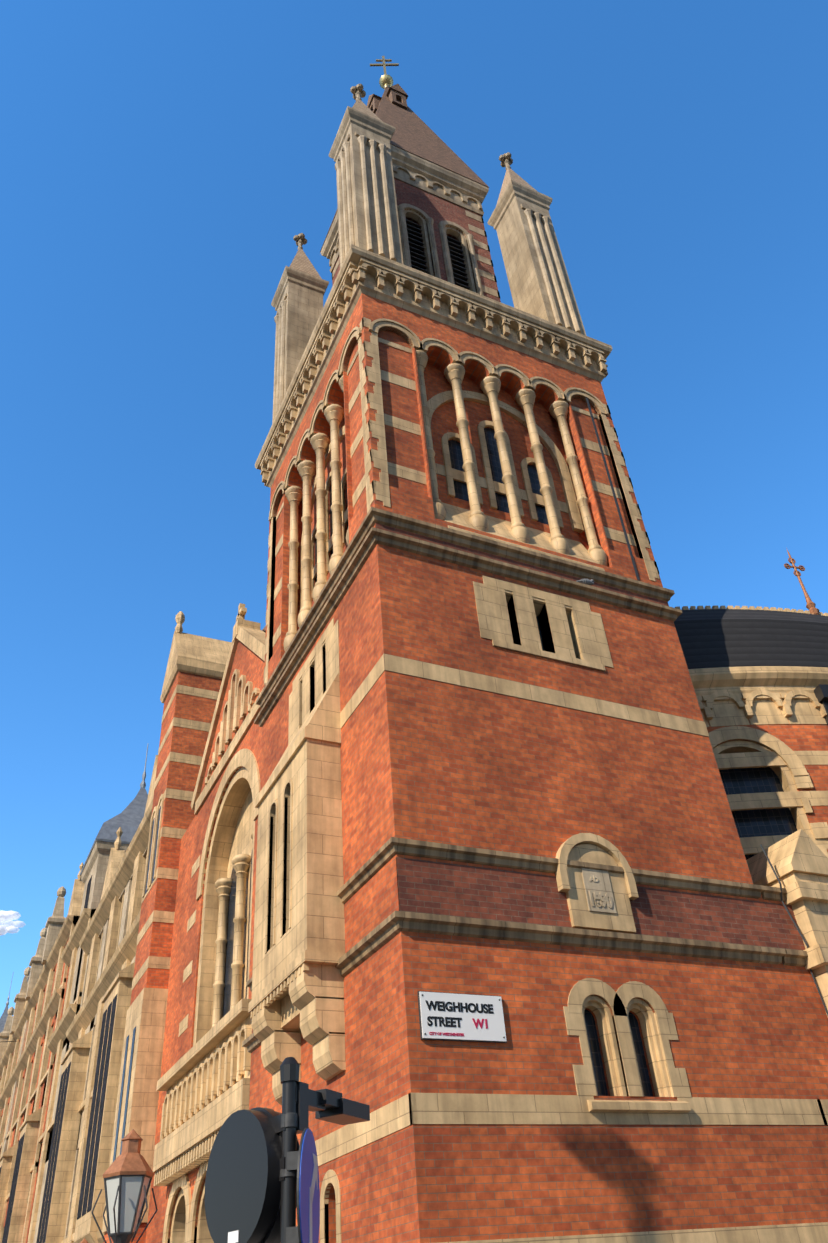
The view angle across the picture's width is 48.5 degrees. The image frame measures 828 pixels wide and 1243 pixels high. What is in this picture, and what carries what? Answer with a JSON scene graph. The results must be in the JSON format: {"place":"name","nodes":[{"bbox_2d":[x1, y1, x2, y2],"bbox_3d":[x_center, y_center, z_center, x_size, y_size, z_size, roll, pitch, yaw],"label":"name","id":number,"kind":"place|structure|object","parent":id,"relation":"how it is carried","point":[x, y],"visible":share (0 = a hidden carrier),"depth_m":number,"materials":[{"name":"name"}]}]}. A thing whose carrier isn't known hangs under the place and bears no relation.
{"place":"outdoors","nodes":[
{"label":"outdoors","id":0,"kind":"place"},
{"bbox_2d":[0,910,24,935],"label":"cloud","id":1,"kind":"structure","parent":0,"point":[5,928],"depth_m":781.79,"materials":[{"name":"white"}]},
{"bbox_2d":[36,994,116,1242],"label":"windows","id":2,"kind":"structure","parent":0,"point":[58,1126],"depth_m":26.48,"materials":[{"name":"black glass"}]},
{"bbox_2d":[64,847,147,1238],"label":"stone house wall","id":3,"kind":"structure","parent":0,"point":[126,892],"depth_m":32.24,"materials":[{"name":"beige stone"}]},
{"bbox_2d":[36,755,157,1242],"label":"facade","id":4,"kind":"structure","parent":3,"relation":"attached to","point":[117,974],"depth_m":30.44,"materials":[{"name":"beige stone"}]},
{"bbox_2d":[104,671,221,1242],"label":"brick pier","id":5,"kind":"structure","parent":0,"point":[160,939],"depth_m":24.91,"materials":[{"name":"red brick"}]},
{"bbox_2d":[0,0,827,1017],"label":"sky","id":6,"kind":"structure","parent":0,"point":[162,162],"materials":[{"name":"blue"}]},
{"bbox_2d":[249,293,827,1242],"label":"tower shaft","id":7,"kind":"object","parent":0,"point":[433,761],"visible":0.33,"depth_m":12.51,"materials":[{"name":"red brick"}]},
{"bbox_2d":[315,428,652,1096],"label":"window panes","id":8,"kind":"structure","parent":7,"relation":"in","point":[457,463],"depth_m":17.41,"materials":[{"name":"black glass"}]},
{"bbox_2d":[242,507,785,1052],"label":"tower strings","id":9,"kind":"object","parent":7,"relation":"attached to","point":[368,537],"visible":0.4,"depth_m":13.59},
{"bbox_2d":[248,575,827,1242],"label":"stone trim","id":10,"kind":"structure","parent":7,"relation":"attached to","point":[290,1005],"depth_m":12.05,"materials":[{"name":"beige stone"}]},
{"bbox_2d":[590,876,598,881],"bbox_3d":[2.459,3.526,12.568,0.148,0.078,0.016,13,-41,-22],"label":"carved relief","id":11,"kind":"object","parent":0,"point":[591,878],"visible":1,"depth_m":12.56},
{"bbox_2d":[719,767,796,859],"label":"windows","id":12,"kind":"structure","parent":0,"point":[763,822],"depth_m":17.13,"materials":[{"name":"black glass"}]},
{"bbox_3d":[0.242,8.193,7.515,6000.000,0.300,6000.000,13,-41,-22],"label":"ground","id":13,"kind":"structure","parent":0,"visible":0},
{"bbox_2d":[2,979,28,1153],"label":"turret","id":14,"kind":"object","parent":13,"relation":"on","point":[14,1091],"visible":0.03,"depth_m":54.98,"materials":[{"name":"stone"}]},
{"bbox_2d":[0,972,13,1032],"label":"turret roof","id":15,"kind":"object","parent":14,"relation":"on","point":[3,1018],"visible":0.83,"depth_m":97.59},
{"bbox_2d":[0,916,79,1241],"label":"windows","id":16,"kind":"structure","parent":13,"relation":"on","point":[43,1088],"depth_m":47.85,"materials":[{"name":"black glass"}]},
{"bbox_2d":[0,1133,24,1242],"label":"window","id":17,"kind":"structure","parent":16,"relation":"in","point":[12,1192],"depth_m":40.41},
{"bbox_2d":[0,886,65,1060],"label":"pinnacles","id":18,"kind":"object","parent":16,"relation":"on","point":[49,932],"visible":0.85,"depth_m":56.41,"materials":[{"name":"stone"}]},
{"bbox_2d":[0,862,84,1242],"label":"facade","id":19,"kind":"structure","parent":16,"relation":"attached to","point":[32,1126],"depth_m":47.28,"materials":[{"name":"beige stone"}]},
{"bbox_2d":[26,909,95,1242],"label":"stone house wall","id":20,"kind":"structure","parent":13,"relation":"on","point":[48,1103],"depth_m":39.59,"materials":[{"name":"beige stone"}]},
{"bbox_2d":[27,908,94,1242],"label":"stone house trim","id":21,"kind":"structure","parent":20,"relation":"attached to","point":[69,1014],"depth_m":38.99,"materials":[{"name":"beige stone"}]},
{"bbox_2d":[33,841,128,1242],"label":"stone pier","id":22,"kind":"structure","parent":13,"relation":"on","point":[96,865],"depth_m":41.50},
{"bbox_2d":[84,876,91,907],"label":"window","id":23,"kind":"structure","parent":22,"relation":"in","point":[87,894],"depth_m":42.85,"materials":[{"name":"grey glass"}]},
{"bbox_2d":[80,745,147,875],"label":"turret roof","id":24,"kind":"structure","parent":22,"relation":"on","point":[128,818],"depth_m":44.03,"materials":[{"name":"grey tile"}]},
{"bbox_2d":[92,1174,157,1242],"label":"lantern frame","id":25,"kind":"object","parent":13,"relation":"on","point":[117,1236],"visible":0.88,"depth_m":9.43,"materials":[{"name":"grey metal"}]},
{"bbox_2d":[106,1176,149,1232],"bbox_3d":[-3.004,6.081,9.560,0.470,0.500,0.407,13,-41,-22],"label":"lantern glass","id":26,"kind":"object","parent":25,"relation":"on","point":[130,1187],"visible":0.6,"depth_m":9.48,"materials":[{"name":"grey glass"}]},
{"bbox_2d":[103,1129,153,1177],"bbox_3d":[-3.037,5.701,9.851,0.540,0.460,0.468,13,-41,-22],"label":"lamp cap","id":27,"kind":"object","parent":25,"relation":"on","point":[130,1160],"visible":0.9,"depth_m":9.70,"materials":[{"name":"orange metal"}]},
{"bbox_2d":[102,603,265,1242],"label":"church facade","id":28,"kind":"structure","parent":13,"relation":"on","point":[181,1152],"depth_m":21.69,"materials":[{"name":"beige stone"}]},
{"bbox_2d":[113,806,251,1161],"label":"windows","id":29,"kind":"structure","parent":28,"relation":"in","point":[229,959],"depth_m":21.33,"materials":[{"name":"glass"}]},
{"bbox_2d":[164,641,264,1242],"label":"church front","id":30,"kind":"structure","parent":13,"relation":"on","point":[248,662],"depth_m":21.61,"materials":[{"name":"brick"}]},
{"bbox_2d":[160,690,252,1140],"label":"duke colonnettes","id":31,"kind":"object","parent":30,"relation":"attached to","point":[241,863],"visible":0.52,"depth_m":19.90,"materials":[{"name":"beige stone"}]},
{"bbox_2d":[204,1057,369,1242],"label":"sign post","id":32,"kind":"object","parent":13,"relation":"on","point":[250,1195],"visible":0.96,"depth_m":4.78,"materials":[{"name":"black metal"}]},
{"bbox_2d":[228,1230,238,1242],"bbox_3d":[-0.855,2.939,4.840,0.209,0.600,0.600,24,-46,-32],"label":"sticker","id":33,"kind":"object","parent":32,"relation":"attached to","point":[233,1236],"visible":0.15,"depth_m":4.62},
{"bbox_2d":[280,1112,297,1177],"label":"post clamps","id":34,"kind":"object","parent":32,"relation":"attached to","point":[289,1120],"visible":0.83,"depth_m":4.74,"materials":[{"name":"grey metal"}]},
{"bbox_2d":[286,1128,308,1242],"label":"sign edge","id":35,"kind":"object","parent":32,"relation":"attached to","point":[293,1234],"visible":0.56,"depth_m":4.44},
{"bbox_2d":[299,1129,319,1242],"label":"blue sign","id":36,"kind":"object","parent":35,"relation":"attached to","point":[308,1148],"visible":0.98,"depth_m":4.54,"materials":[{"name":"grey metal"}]},
{"bbox_2d":[309,1153,317,1242],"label":"blue arrow sign","id":37,"kind":"object","parent":36,"relation":"attached to","point":[314,1178],"visible":1,"depth_m":4.61,"materials":[{"name":"blue metal"}]},
{"bbox_2d":[255,144,659,684],"bbox_3d":[0.220,-5.891,23.281,6.650,16.230,6.650,13,-41,-22],"label":"tower stone","id":38,"kind":"object","parent":13,"relation":"on","point":[428,294],"visible":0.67,"depth_m":19.75,"materials":[{"name":"beige stone"}]},
{"bbox_2d":[251,739,344,999],"bbox_3d":[-1.780,3.850,14.102,0.600,3.250,2.440,13,-41,-22],"label":"oriel","id":39,"kind":"object","parent":38,"relation":"on","point":[312,771],"visible":0.75,"depth_m":13.51,"materials":[{"name":"stone"}]},
{"bbox_2d":[311,416,347,605],"bbox_3d":[-1.671,-2.216,19.130,0.080,5.100,3.240,13,-41,-22],"label":"recess","id":40,"kind":"object","parent":38,"relation":"attached to","point":[328,469],"visible":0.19,"depth_m":19.56,"materials":[{"name":"brick"}]},
{"bbox_2d":[320,84,488,251],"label":"spire roof","id":41,"kind":"structure","parent":38,"relation":"on","point":[415,134],"depth_m":29.04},
{"bbox_2d":[370,56,398,89],"bbox_3d":[-1.087,-20.679,34.586,0.532,2.850,1.017,52,-64,-48],"label":"cross finial","id":42,"kind":"object","parent":41,"relation":"on","point":[385,80],"visible":0.88,"depth_m":34.19,"materials":[{"name":"gold metal"}]},
{"bbox_2d":[332,179,500,301],"bbox_3d":[-0.002,-8.395,25.196,3.370,7.850,3.370,13,-41,-22],"label":"belfry","id":43,"kind":"object","parent":38,"relation":"on","point":[438,210],"visible":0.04,"depth_m":25.61,"materials":[{"name":"brick"}]},
{"bbox_2d":[406,219,469,289],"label":"louvres","id":44,"kind":"object","parent":43,"relation":"attached to","point":[416,248],"visible":0.06,"depth_m":24.63,"materials":[{"name":"grey wood"}]},
{"bbox_2d":[271,84,585,423],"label":"pinnacles","id":45,"kind":"object","parent":38,"relation":"on","point":[520,222],"visible":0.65,"depth_m":23.77,"materials":[{"name":"stone"}]},
{"bbox_2d":[289,99,536,278],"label":"pinnacle roofs","id":46,"kind":"structure","parent":45,"relation":"attached to","point":[301,262],"depth_m":27.28,"materials":[{"name":"stone"}]},
{"bbox_2d":[283,205,607,650],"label":"columns","id":47,"kind":"structure","parent":38,"relation":"on","point":[454,374],"depth_m":18.65,"materials":[{"name":"stone"}]},
{"bbox_2d":[417,991,506,1042],"bbox_3d":[0.563,4.578,10.631,1.100,0.520,0.050,13,-41,-22],"label":"street sign","id":48,"kind":"object","parent":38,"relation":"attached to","point":[448,1039],"visible":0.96,"depth_m":10.49,"materials":[{"name":"white metal"}]},
{"bbox_2d":[427,1016,461,1026],"bbox_3d":[0.353,4.569,10.480,0.446,0.107,0.004,13,-41,-22],"label":"sign text","id":49,"kind":"object","parent":48,"relation":"attached to","point":[435,1018],"visible":1,"depth_m":10.47,"materials":[{"name":"black paint"}]},
{"bbox_2d":[429,1032,463,1035],"bbox_3d":[0.373,4.676,10.405,0.449,0.033,0.004,13,-41,-22],"label":"sign text","id":50,"kind":"object","parent":48,"relation":"attached to","point":[451,1034],"visible":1,"depth_m":10.40,"materials":[{"name":"red paint"}]},
{"bbox_2d":[425,1000,493,1013],"bbox_3d":[0.532,4.478,10.663,0.886,0.107,0.004,13,-41,-22],"label":"sign text","id":51,"kind":"object","parent":48,"relation":"attached to","point":[444,1005],"visible":1,"depth_m":10.66,"materials":[{"name":"black paint"}]},
{"bbox_2d":[472,1018,487,1028],"bbox_3d":[0.766,4.664,10.652,0.196,0.105,0.004,13,-41,-22],"label":"sign text","id":52,"kind":"object","parent":48,"relation":"attached to","point":[479,1022],"visible":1,"depth_m":10.65,"materials":[{"name":"red paint"}]},
{"bbox_2d":[424,363,579,541],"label":"recessed wall","id":53,"kind":"structure","parent":38,"relation":"attached to","point":[444,419],"depth_m":18.73,"materials":[{"name":"brick"}]},
{"bbox_2d":[576,578,594,584],"bbox_3d":[3.064,-0.713,16.395,0.419,0.200,0.130,13,-41,-22],"label":"pigeon","id":54,"kind":"object","parent":38,"relation":"on","point":[587,581],"visible":0.79,"depth_m":16.34,"materials":[{"name":"grey"}]},
{"bbox_2d":[375,523,804,950],"bbox_3d":[17.655,5.123,20.581,40.000,6.460,0.024,13,-41,-22],"label":"wall band","id":55,"kind":"object","parent":38,"relation":"attached to","point":[438,888],"visible":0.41,"depth_m":12.49,"materials":[{"name":"brick"}]},
{"bbox_2d":[581,868,616,913],"bbox_3d":[2.512,3.658,12.507,0.440,0.620,0.020,13,-41,-22],"label":"carved plaque","id":56,"kind":"object","parent":38,"relation":"attached to","point":[603,884],"visible":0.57,"depth_m":12.51,"materials":[{"name":"beige stone"}]},
{"bbox_2d":[589,891,612,907],"bbox_3d":[2.530,3.766,12.415,0.348,0.209,0.024,13,-41,-22],"label":"carved relief","id":57,"kind":"object","parent":56,"relation":"attached to","point":[604,899],"visible":1,"depth_m":12.42},
{"bbox_2d":[583,389,827,1015],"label":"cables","id":58,"kind":"object","parent":38,"relation":"attached to","point":[632,557],"visible":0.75,"depth_m":17.68,"materials":[{"name":"grey metal"}]},
{"bbox_2d":[702,701,827,851],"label":"brick wall","id":59,"kind":"structure","parent":13,"relation":"on","point":[803,737],"depth_m":17.77,"materials":[{"name":"red brick"}]},
{"bbox_2d":[675,606,827,857],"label":"oval stone","id":60,"kind":"object","parent":59,"relation":"attached to","point":[733,698],"visible":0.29,"depth_m":17.94,"materials":[{"name":"beige stone"}]},
{"bbox_2d":[674,619,827,668],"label":"dome roof","id":61,"kind":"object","parent":60,"relation":"on","point":[712,643],"visible":0.21,"depth_m":19.15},
{"bbox_2d":[675,609,827,622],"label":"roof ridge trim","id":62,"kind":"structure","parent":61,"relation":"on","point":[700,614],"depth_m":20.19,"materials":[{"name":"metal"}]},
{"bbox_2d":[784,548,819,614],"bbox_3d":[9.111,-0.923,21.621,0.540,2.200,0.241,-7,-37,3],"label":"roof finial","id":63,"kind":"object","parent":62,"relation":"on","point":[810,605],"visible":0.92,"depth_m":21.58,"materials":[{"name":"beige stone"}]},
{"bbox_2d":[814,684,827,724],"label":"downpipe","id":64,"kind":"object","parent":59,"relation":"attached to","point":[821,692],"visible":0.88,"depth_m":18.25,"materials":[{"name":"black metal"}]},
{"bbox_2d":[746,828,827,1126],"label":"buttress","id":65,"kind":"object","parent":13,"relation":"on","point":[798,859],"depth_m":13.68,"materials":[{"name":"beige stone"}]},
{"bbox_2d":[761,886,807,966],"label":"frontage strings","id":66,"kind":"object","parent":65,"relation":"attached to","point":[794,957],"visible":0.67,"depth_m":13.39,"materials":[{"name":"stone"}]}
]}

